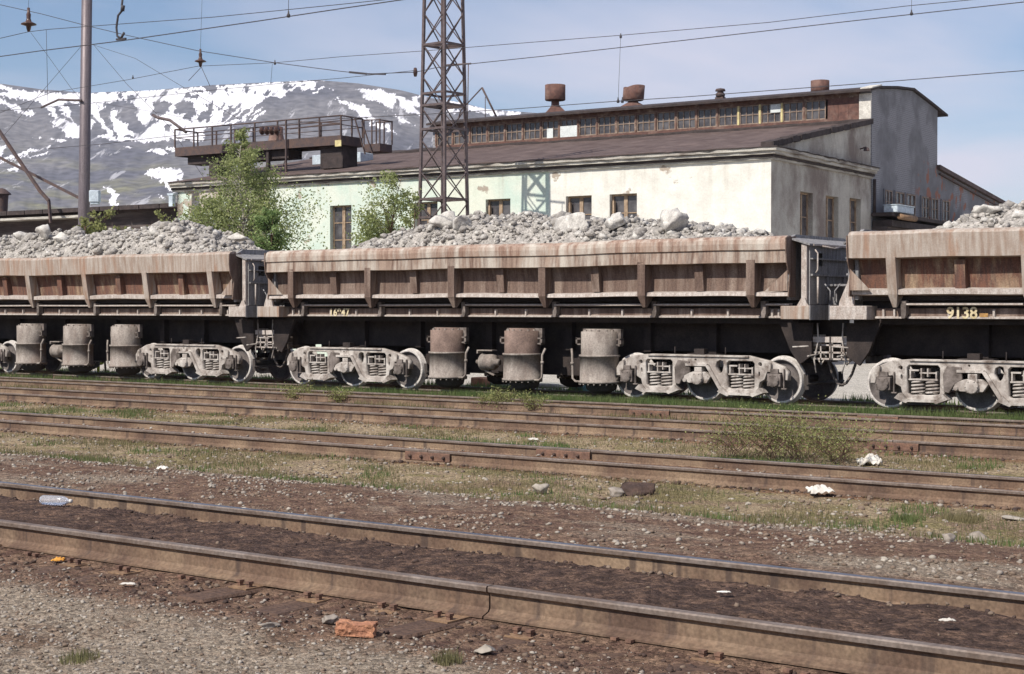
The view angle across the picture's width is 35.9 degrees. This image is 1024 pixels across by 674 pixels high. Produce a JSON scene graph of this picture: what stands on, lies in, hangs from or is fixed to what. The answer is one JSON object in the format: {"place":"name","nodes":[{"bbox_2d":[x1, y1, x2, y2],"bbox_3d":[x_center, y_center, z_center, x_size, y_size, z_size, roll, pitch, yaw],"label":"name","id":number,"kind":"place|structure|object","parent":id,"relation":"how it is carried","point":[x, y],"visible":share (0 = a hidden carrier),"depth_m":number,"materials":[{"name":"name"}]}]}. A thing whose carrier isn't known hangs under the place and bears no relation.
{"place":"outdoors","nodes":[
{"label":"outdoors","id":0,"kind":"place"},
{"bbox_2d":[0,0,380,38],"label":"overhead wire","id":1,"kind":"object","parent":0,"point":[197,18],"visible":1,"depth_m":26.46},
{"bbox_2d":[0,0,400,56],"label":"overhead wire","id":2,"kind":"object","parent":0,"point":[206,28],"visible":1,"depth_m":26.21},
{"bbox_2d":[0,80,531,210],"bbox_3d":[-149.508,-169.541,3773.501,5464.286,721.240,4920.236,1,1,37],"label":"mountain","id":3,"kind":"structure","parent":0,"point":[145,170],"depth_m":2891.57,"materials":[{"name":"snow"}]},
{"bbox_2d":[0,555,732,673],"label":"gravel","id":4,"kind":"structure","parent":0,"point":[246,667],"depth_m":8.53,"materials":[{"name":"gravel"}]},
{"bbox_2d":[0,0,967,112],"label":"overhead wire","id":5,"kind":"object","parent":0,"point":[525,42],"visible":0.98,"depth_m":49.17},
{"bbox_2d":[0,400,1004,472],"bbox_3d":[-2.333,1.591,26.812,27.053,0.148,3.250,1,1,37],"label":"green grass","id":6,"kind":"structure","parent":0,"point":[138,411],"depth_m":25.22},
{"bbox_2d":[0,360,1023,673],"bbox_3d":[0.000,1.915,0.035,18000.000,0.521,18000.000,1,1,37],"label":"ground","id":7,"kind":"structure","parent":0,"point":[966,628],"depth_m":10.86,"materials":[{"name":"gravel"}]},
{"bbox_2d":[20,557,91,573],"bbox_3d":[-2.514,1.637,11.802,0.250,0.190,2.730,1,1,38],"label":"sleeper","id":8,"kind":"object","parent":7,"relation":"on","point":[73,563],"visible":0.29,"depth_m":11.01,"materials":[{"name":"brown wood"}]},
{"bbox_2d":[39,495,72,505],"bbox_3d":[-3.906,1.403,13.543,0.302,0.084,0.084,0,1,17],"label":"plastic bottle","id":9,"kind":"object","parent":7,"relation":"on","point":[53,500],"visible":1,"depth_m":13.51,"materials":[{"name":"white"}]},
{"bbox_2d":[58,646,102,664],"bbox_3d":[-2.242,1.644,8.161,0.208,0.086,0.252,1,1,37],"label":"grass tuft","id":10,"kind":"object","parent":7,"relation":"on","point":[80,657],"visible":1,"depth_m":8.16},
{"bbox_2d":[78,0,91,229],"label":"catenary pole","id":11,"kind":"object","parent":7,"relation":"on","point":[85,125],"visible":0.49,"depth_m":69.65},
{"bbox_2d":[0,156,77,198],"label":"steel strut","id":12,"kind":"object","parent":11,"relation":"attached to","point":[41,178],"visible":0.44,"depth_m":83.53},
{"bbox_2d":[0,203,177,236],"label":"shed","id":13,"kind":"structure","parent":7,"relation":"on","point":[64,219],"depth_m":81.68,"materials":[{"name":"paint"}]},
{"bbox_2d":[0,129,51,222],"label":"steel strut","id":14,"kind":"object","parent":13,"relation":"attached to","point":[26,171],"visible":1,"depth_m":81.00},
{"bbox_2d":[87,205,121,370],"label":"sapling","id":15,"kind":"object","parent":7,"relation":"on","point":[100,225],"visible":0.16,"depth_m":52.79,"materials":[{"name":"green plant"}]},
{"bbox_2d":[74,565,142,581],"bbox_3d":[-2.069,1.644,11.464,0.250,0.190,2.730,1,1,40],"label":"sleeper","id":16,"kind":"object","parent":7,"relation":"on","point":[122,570],"visible":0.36,"depth_m":10.71,"materials":[{"name":"brown wood"}]},
{"bbox_2d":[171,193,247,231],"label":"birch tree","id":17,"kind":"object","parent":7,"relation":"on","point":[195,215],"visible":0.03,"depth_m":62.49,"materials":[{"name":"green plant"}]},
{"bbox_2d":[177,579,269,603],"bbox_3d":[-1.140,1.643,10.835,0.250,0.190,2.730,1,1,39],"label":"sleeper","id":18,"kind":"object","parent":7,"relation":"on","point":[240,589],"visible":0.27,"depth_m":9.96,"materials":[{"name":"brown wood"}]},
{"bbox_2d":[0,419,449,462],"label":"rail","id":19,"kind":"object","parent":7,"relation":"on","point":[374,452],"visible":1,"depth_m":24.08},
{"bbox_2d":[0,519,491,617],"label":"rail","id":20,"kind":"object","parent":7,"relation":"on","point":[446,595],"visible":0.9,"depth_m":10.22,"materials":[{"name":"metal"}]},
{"bbox_2d":[169,127,338,250],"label":"birch tree","id":21,"kind":"object","parent":7,"relation":"on","point":[245,162],"visible":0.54,"depth_m":61.90,"materials":[{"name":"green plant"}]},
{"bbox_2d":[248,207,294,250],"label":"willow bush","id":22,"kind":"object","parent":7,"relation":"on","point":[262,224],"visible":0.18,"depth_m":59.85,"materials":[{"name":"green plant"}]},
{"bbox_2d":[250,591,331,615],"bbox_3d":[-0.710,1.657,10.473,0.250,0.190,2.730,1,1,34],"label":"sleeper","id":23,"kind":"object","parent":7,"relation":"on","point":[307,600],"visible":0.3,"depth_m":9.56,"materials":[{"name":"brown wood"}]},
{"bbox_2d":[0,411,592,459],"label":"rail","id":24,"kind":"object","parent":7,"relation":"on","point":[502,449],"visible":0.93,"depth_m":24.93,"materials":[{"name":"metal"}]},
{"bbox_2d":[0,379,670,418],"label":"rail","id":25,"kind":"object","parent":7,"relation":"on","point":[546,408],"visible":0.91,"depth_m":35.32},
{"bbox_2d":[333,619,377,637],"bbox_3d":[-0.854,1.596,8.648,0.236,0.079,0.113,3,1,5],"label":"broken brick","id":26,"kind":"object","parent":7,"relation":"on","point":[350,628],"visible":1,"depth_m":8.60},
{"bbox_2d":[309,169,422,248],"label":"willow bush","id":27,"kind":"object","parent":7,"relation":"on","point":[377,228],"visible":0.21,"depth_m":56.27,"materials":[{"name":"green plant"}]},
{"bbox_2d":[346,601,397,618],"bbox_3d":[-0.231,1.671,10.180,0.250,0.190,2.730,1,1,34],"label":"sleeper","id":28,"kind":"object","parent":7,"relation":"on","point":[393,606],"visible":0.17,"depth_m":9.38,"materials":[{"name":"brown wood"}]},
{"bbox_2d":[399,195,424,228],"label":"willow bush","id":29,"kind":"object","parent":7,"relation":"on","point":[414,215],"visible":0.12,"depth_m":58.98,"materials":[{"name":"green plant"}]},
{"bbox_2d":[377,610,470,638],"bbox_3d":[0.168,1.661,9.780,0.250,0.190,2.730,1,1,38],"label":"sleeper","id":30,"kind":"object","parent":7,"relation":"on","point":[437,622],"visible":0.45,"depth_m":8.92,"materials":[{"name":"brown wood"}]},
{"bbox_2d":[418,0,468,225],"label":"lattice mast","id":31,"kind":"object","parent":7,"relation":"on","point":[443,106],"visible":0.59,"depth_m":59.94,"materials":[{"name":"metal"}]},
{"bbox_2d":[429,647,464,665],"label":"grass tuft","id":32,"kind":"object","parent":7,"relation":"on","point":[449,658],"visible":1,"depth_m":7.95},
{"bbox_2d":[0,376,897,419],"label":"rail","id":33,"kind":"object","parent":7,"relation":"on","point":[717,409],"visible":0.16,"depth_m":34.75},
{"bbox_2d":[0,393,918,451],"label":"rail","id":34,"kind":"object","parent":7,"relation":"on","point":[574,428],"visible":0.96,"depth_m":28.69,"materials":[{"name":"metal"}]},
{"bbox_2d":[485,386,523,406],"bbox_3d":[-0.163,1.276,33.078,0.836,0.548,0.872,1,1,37],"label":"weed bush","id":35,"kind":"object","parent":7,"relation":"on","point":[499,395],"visible":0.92,"depth_m":32.99,"materials":[{"name":"green plant"}]},
{"bbox_2d":[0,494,1018,673],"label":"dirt clods","id":36,"kind":"object","parent":7,"relation":"on","point":[670,668],"visible":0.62,"depth_m":9.47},
{"bbox_2d":[0,378,1018,436],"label":"dry grass","id":37,"kind":"structure","parent":7,"relation":"on","point":[432,406],"depth_m":32.48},
{"bbox_2d":[0,372,1022,418],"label":"rail","id":38,"kind":"object","parent":7,"relation":"on","point":[262,383],"depth_m":40.21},
{"bbox_2d":[0,249,293,381],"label":"dump wagon","id":39,"kind":"object","parent":38,"relation":"on","point":[192,316],"visible":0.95,"depth_m":43.97,"materials":[{"name":"metal"}]},
{"bbox_2d":[0,218,263,257],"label":"ore heap","id":40,"kind":"object","parent":39,"relation":"in","point":[176,235],"visible":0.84,"depth_m":44.24,"materials":[{"name":"stone"}]},
{"bbox_2d":[257,235,862,403],"bbox_3d":[0.564,-0.426,37.136,16.021,3.473,3.330,1,1,37],"label":"dump wagon","id":41,"kind":"object","parent":38,"relation":"on","point":[717,318],"visible":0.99,"depth_m":35.01,"materials":[{"name":"metal"}]},
{"bbox_2d":[350,210,774,248],"bbox_3d":[0.540,-2.317,37.073,14.404,1.385,2.794,1,1,37],"label":"ore heap","id":42,"kind":"object","parent":41,"relation":"in","point":[525,227],"visible":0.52,"depth_m":36.06,"materials":[{"name":"stone"}]},
{"bbox_2d":[429,211,455,228],"bbox_3d":[-1.616,-2.796,37.733,0.740,0.442,0.376,0,1,14],"label":"boulder","id":43,"kind":"object","parent":42,"relation":"on","point":[443,219],"visible":0.94,"depth_m":37.58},
{"bbox_2d":[452,215,471,230],"bbox_3d":[-1.178,-2.687,37.389,0.469,0.403,0.463,0,1,-12],"label":"boulder","id":44,"kind":"object","parent":42,"relation":"on","point":[458,222],"visible":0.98,"depth_m":37.22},
{"bbox_2d":[554,212,588,232],"bbox_3d":[1.400,-2.414,35.487,1.047,0.768,0.523,2,2,37],"label":"boulder","id":45,"kind":"object","parent":42,"relation":"on","point":[574,220],"visible":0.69,"depth_m":35.28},
{"bbox_2d":[604,212,625,229],"bbox_3d":[2.249,-2.555,34.748,0.512,0.399,0.386,0,1,20],"label":"boulder","id":46,"kind":"object","parent":42,"relation":"on","point":[614,221],"visible":1,"depth_m":34.64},
{"bbox_2d":[660,208,688,231],"bbox_3d":[3.457,-2.478,33.825,0.682,0.601,0.492,0,1,18],"label":"boulder","id":47,"kind":"object","parent":42,"relation":"on","point":[674,219],"visible":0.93,"depth_m":33.71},
{"bbox_2d":[0,481,1023,619],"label":"rail","id":48,"kind":"object","parent":7,"relation":"on","point":[898,591],"depth_m":10.68,"materials":[{"name":"metal"}]},
{"bbox_2d":[0,448,1023,591],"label":"gravel","id":49,"kind":"structure","parent":7,"relation":"on","point":[926,564],"depth_m":13.78,"materials":[{"name":"gravel"}]},
{"bbox_2d":[0,430,1023,547],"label":"dry grass","id":50,"kind":"structure","parent":7,"relation":"on","point":[583,502],"depth_m":18.58,"materials":[{"name":"plant"}]},
{"bbox_2d":[0,387,1023,445],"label":"rail","id":51,"kind":"object","parent":7,"relation":"on","point":[910,435],"depth_m":29.87,"materials":[{"name":"metal"}]},
{"bbox_2d":[0,369,1023,412],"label":"rail","id":52,"kind":"object","parent":7,"relation":"on","point":[828,402],"depth_m":38.01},
{"bbox_2d":[829,227,1023,411],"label":"dump wagon","id":53,"kind":"object","parent":52,"relation":"on","point":[938,315],"visible":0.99,"depth_m":30.11,"materials":[{"name":"metal"}]},
{"bbox_2d":[935,200,1023,228],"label":"ore heap","id":54,"kind":"object","parent":53,"relation":"in","point":[1003,217],"visible":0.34,"depth_m":29.56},
{"bbox_2d":[971,204,1001,213],"bbox_3d":[8.970,-2.385,29.734,0.387,0.224,0.593,-1,1,-27],"label":"boulder","id":55,"kind":"object","parent":54,"relation":"on","point":[984,208],"visible":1,"depth_m":29.65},
{"bbox_2d":[0,400,1023,510],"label":"dirt clods","id":56,"kind":"object","parent":7,"relation":"on","point":[956,504],"visible":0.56,"depth_m":22.76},
{"bbox_2d":[495,626,534,650],"bbox_3d":[0.625,1.695,9.455,0.250,0.190,2.730,1,1,38],"label":"sleeper","id":57,"kind":"object","parent":7,"relation":"on","point":[514,637],"visible":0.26,"depth_m":8.68,"materials":[{"name":"brown wood"}]},
{"bbox_2d":[511,388,552,412],"bbox_3d":[0.481,1.312,32.486,0.953,0.522,0.885,1,1,37],"label":"weed bush","id":58,"kind":"object","parent":7,"relation":"on","point":[529,399],"visible":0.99,"depth_m":32.38,"materials":[{"name":"green plant"}]},
{"bbox_2d":[167,84,1005,362],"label":"factory hall","id":59,"kind":"structure","parent":7,"relation":"on","point":[841,163],"depth_m":66.72,"materials":[{"name":"paint"}]},
{"bbox_2d":[174,115,362,175],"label":"roof platform","id":60,"kind":"structure","parent":59,"relation":"on","point":[338,151],"depth_m":73.07,"materials":[{"name":"metal"}]},
{"bbox_2d":[312,152,372,164],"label":"roof curb","id":61,"kind":"structure","parent":59,"relation":"on","point":[361,156],"depth_m":75.93,"materials":[{"name":"white paint"}]},
{"bbox_2d":[333,205,351,248],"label":"window","id":62,"kind":"structure","parent":59,"relation":"in","point":[342,225],"depth_m":69.24,"materials":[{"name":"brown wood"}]},
{"bbox_2d":[354,118,392,153],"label":"roof landing","id":63,"kind":"object","parent":59,"relation":"on","point":[376,148],"visible":0.99,"depth_m":71.13,"materials":[{"name":"metal"}]},
{"bbox_2d":[417,202,437,225],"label":"window","id":64,"kind":"structure","parent":59,"relation":"in","point":[431,207],"depth_m":66.62,"materials":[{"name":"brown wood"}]},
{"bbox_2d":[471,125,485,143],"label":"monitor window","id":65,"kind":"structure","parent":59,"relation":"in","point":[478,133],"depth_m":77.52,"materials":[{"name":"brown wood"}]},
{"bbox_2d":[488,124,503,141],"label":"monitor window","id":66,"kind":"structure","parent":59,"relation":"in","point":[495,132],"depth_m":76.96,"materials":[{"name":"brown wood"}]},
{"bbox_2d":[488,199,509,216],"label":"window","id":67,"kind":"structure","parent":59,"relation":"in","point":[499,206],"depth_m":64.64,"materials":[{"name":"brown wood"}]},
{"bbox_2d":[506,123,521,140],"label":"monitor window","id":68,"kind":"structure","parent":59,"relation":"in","point":[513,131],"depth_m":76.39,"materials":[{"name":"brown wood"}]},
{"bbox_2d":[524,121,539,139],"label":"monitor window","id":69,"kind":"structure","parent":59,"relation":"in","point":[531,129],"depth_m":75.84,"materials":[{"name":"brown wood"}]},
{"bbox_2d":[542,120,557,138],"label":"monitor window","id":70,"kind":"structure","parent":59,"relation":"in","point":[553,124],"depth_m":75.26,"materials":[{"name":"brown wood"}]},
{"bbox_2d":[545,84,564,111],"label":"roof ventilator","id":71,"kind":"object","parent":59,"relation":"on","point":[554,94],"visible":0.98,"depth_m":78.40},
{"bbox_2d":[568,196,591,218],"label":"window","id":72,"kind":"structure","parent":59,"relation":"in","point":[583,204],"depth_m":62.53,"materials":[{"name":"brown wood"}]},
{"bbox_2d":[579,117,595,135],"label":"monitor window","id":73,"kind":"structure","parent":59,"relation":"in","point":[587,126],"depth_m":74.15,"materials":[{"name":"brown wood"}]},
{"bbox_2d":[598,116,614,134],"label":"monitor window","id":74,"kind":"structure","parent":59,"relation":"in","point":[606,124],"depth_m":73.59,"materials":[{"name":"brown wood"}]},
{"bbox_2d":[612,194,636,217],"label":"window","id":75,"kind":"structure","parent":59,"relation":"in","point":[626,204],"depth_m":61.44,"materials":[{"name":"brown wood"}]},
{"bbox_2d":[617,114,634,132],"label":"monitor window","id":76,"kind":"structure","parent":59,"relation":"in","point":[625,123],"depth_m":73.02,"materials":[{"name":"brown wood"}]},
{"bbox_2d":[622,84,644,105],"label":"roof ventilator","id":77,"kind":"object","parent":59,"relation":"on","point":[635,93],"visible":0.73,"depth_m":75.94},
{"bbox_2d":[637,113,654,131],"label":"monitor window","id":78,"kind":"structure","parent":59,"relation":"in","point":[645,121],"depth_m":72.45,"materials":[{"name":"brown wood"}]},
{"bbox_2d":[657,111,674,130],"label":"monitor window","id":79,"kind":"structure","parent":59,"relation":"in","point":[665,120],"depth_m":71.89,"materials":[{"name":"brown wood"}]},
{"bbox_2d":[677,110,694,128],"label":"monitor window","id":80,"kind":"structure","parent":59,"relation":"in","point":[685,118],"depth_m":71.35,"materials":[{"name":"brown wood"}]},
{"bbox_2d":[698,108,715,127],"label":"monitor window","id":81,"kind":"structure","parent":59,"relation":"in","point":[706,117],"depth_m":70.77,"materials":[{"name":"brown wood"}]},
{"bbox_2d":[718,106,736,125],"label":"monitor window","id":82,"kind":"structure","parent":59,"relation":"in","point":[727,115],"depth_m":70.22,"materials":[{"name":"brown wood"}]},
{"bbox_2d":[740,105,758,124],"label":"monitor window","id":83,"kind":"structure","parent":59,"relation":"in","point":[749,114],"depth_m":69.66,"materials":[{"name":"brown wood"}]},
{"bbox_2d":[761,103,780,123],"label":"monitor window","id":84,"kind":"structure","parent":59,"relation":"in","point":[766,117],"depth_m":69.15,"materials":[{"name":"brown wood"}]},
{"bbox_2d":[783,101,802,121],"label":"monitor window","id":85,"kind":"structure","parent":59,"relation":"in","point":[792,111],"depth_m":68.53,"materials":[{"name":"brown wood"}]},
{"bbox_2d":[800,192,807,234],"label":"window","id":86,"kind":"structure","parent":59,"relation":"in","point":[803,196],"depth_m":61.14,"materials":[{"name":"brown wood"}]},
{"bbox_2d":[805,100,825,119],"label":"monitor window","id":87,"kind":"structure","parent":59,"relation":"in","point":[816,109],"depth_m":67.98,"materials":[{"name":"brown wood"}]},
{"bbox_2d":[826,196,833,237],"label":"window","id":88,"kind":"structure","parent":59,"relation":"in","point":[829,200],"depth_m":63.39,"materials":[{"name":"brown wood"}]},
{"bbox_2d":[621,482,654,495],"bbox_3d":[1.399,1.746,17.980,0.392,0.183,0.375,-1,1,-38],"label":"dirt lump","id":89,"kind":"object","parent":7,"relation":"on","point":[639,488],"visible":0.82,"depth_m":17.93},
{"bbox_2d":[654,649,723,673],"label":"sleeper","id":90,"kind":"object","parent":7,"relation":"on","point":[717,655],"visible":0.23,"depth_m":8.00,"materials":[{"name":"brown wood"}]},
{"bbox_2d":[426,450,1023,508],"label":"rail","id":91,"kind":"object","parent":7,"relation":"on","point":[936,493],"visible":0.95,"depth_m":18.81,"materials":[{"name":"metal"}]},
{"bbox_2d":[685,408,794,458],"bbox_3d":[3.246,1.378,22.341,1.512,0.724,1.503,0,1,-18],"label":"weed bush","id":92,"kind":"object","parent":7,"relation":"on","point":[719,440],"visible":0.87,"depth_m":22.29,"materials":[{"name":"green plant"}]},
{"bbox_2d":[484,585,1023,673],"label":"rail","id":93,"kind":"object","parent":7,"relation":"on","point":[823,649],"visible":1,"depth_m":8.10,"materials":[{"name":"metal"}]},
{"bbox_2d":[711,395,825,460],"bbox_3d":[3.653,1.268,22.268,1.606,0.967,1.542,1,1,37],"label":"weed bush","id":94,"kind":"object","parent":7,"relation":"on","point":[769,435],"visible":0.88,"depth_m":22.16,"materials":[{"name":"green plant"}]},
{"bbox_2d":[738,395,861,462],"bbox_3d":[4.020,1.288,21.929,1.967,0.941,1.430,1,1,37],"label":"weed bush","id":95,"kind":"object","parent":7,"relation":"on","point":[794,447],"visible":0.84,"depth_m":21.82,"materials":[{"name":"green plant"}]},
{"bbox_2d":[591,450,1023,489],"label":"rail","id":96,"kind":"object","parent":7,"relation":"on","point":[916,476],"visible":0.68,"depth_m":19.73,"materials":[{"name":"metal"}]},
{"bbox_2d":[783,406,901,465],"bbox_3d":[4.491,1.350,21.549,1.410,0.821,1.660,1,1,37],"label":"weed bush","id":97,"kind":"object","parent":7,"relation":"on","point":[840,442],"visible":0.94,"depth_m":21.53,"materials":[{"name":"green plant"}]},
{"bbox_2d":[670,409,1023,435],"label":"rail","id":98,"kind":"object","parent":7,"relation":"on","point":[968,428],"visible":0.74,"depth_m":27.72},
{"bbox_2d":[871,212,944,358],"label":"annex","id":99,"kind":"object","parent":7,"relation":"on","point":[894,223],"visible":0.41,"depth_m":67.15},
{"bbox_2d":[883,204,914,214],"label":"air handler","id":100,"kind":"object","parent":99,"relation":"on","point":[902,209],"visible":0.95,"depth_m":66.44,"materials":[{"name":"blue paint"}]},
{"bbox_2d":[890,510,926,522],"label":"grass tuft","id":101,"kind":"object","parent":7,"relation":"on","point":[908,516],"visible":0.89,"depth_m":15.78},
{"bbox_2d":[878,414,1023,424],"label":"rail","id":102,"kind":"object","parent":7,"relation":"on","point":[970,420],"visible":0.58,"depth_m":28.20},
{"bbox_2d":[892,440,1023,459],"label":"rail","id":103,"kind":"object","parent":7,"relation":"on","point":[982,451],"visible":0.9,"depth_m":22.68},
{"bbox_2d":[939,507,985,523],"bbox_3d":[4.537,1.790,15.868,0.460,0.141,0.463,-1,1,-36],"label":"grass tuft","id":104,"kind":"object","parent":7,"relation":"on","point":[959,516],"visible":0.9,"depth_m":15.82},
{"bbox_2d":[0,401,1023,539],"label":"gravel","id":105,"kind":"structure","parent":0,"point":[860,529],"depth_m":20.79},
{"bbox_2d":[0,401,1023,474],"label":"dry grass","id":106,"kind":"structure","parent":0,"point":[655,451],"depth_m":25.30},
{"bbox_2d":[0,366,1023,407],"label":"green grass","id":107,"kind":"structure","parent":0,"point":[853,398],"depth_m":40.73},
{"bbox_2d":[0,0,1023,203],"label":"sky","id":108,"kind":"structure","parent":0,"point":[980,140],"materials":[{"name":"blue"}]},
{"bbox_2d":[0,372,1023,419],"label":"green grass","id":109,"kind":"structure","parent":0,"point":[692,402],"depth_m":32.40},
{"bbox_2d":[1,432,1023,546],"bbox_3d":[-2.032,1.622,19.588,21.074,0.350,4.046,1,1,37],"label":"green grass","id":110,"kind":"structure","parent":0,"point":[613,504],"depth_m":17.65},
{"bbox_2d":[47,70,1023,148],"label":"overhead wire","id":111,"kind":"object","parent":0,"point":[570,104],"visible":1,"depth_m":40.97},
{"bbox_2d":[417,2,1022,71],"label":"overhead wire","id":112,"kind":"object","parent":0,"point":[731,34],"visible":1,"depth_m":49.59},
{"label":"wire dropper","id":113,"kind":"object","parent":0,"visible":0},
{"bbox_2d":[21,8,36,31],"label":"hanging insulator","id":114,"kind":"object","parent":113,"relation":"hanging from","point":[28,23],"visible":0.89,"depth_m":42.02,"materials":[{"name":"brown ceramic"}]},
{"bbox_2d":[2,5,414,73],"bbox_3d":[-10.528,-8.233,40.307,21.136,4.845,0.018,1,1,37],"label":"overhead wire","id":115,"kind":"object","parent":114,"relation":"attached to","point":[203,51],"visible":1,"depth_m":37.99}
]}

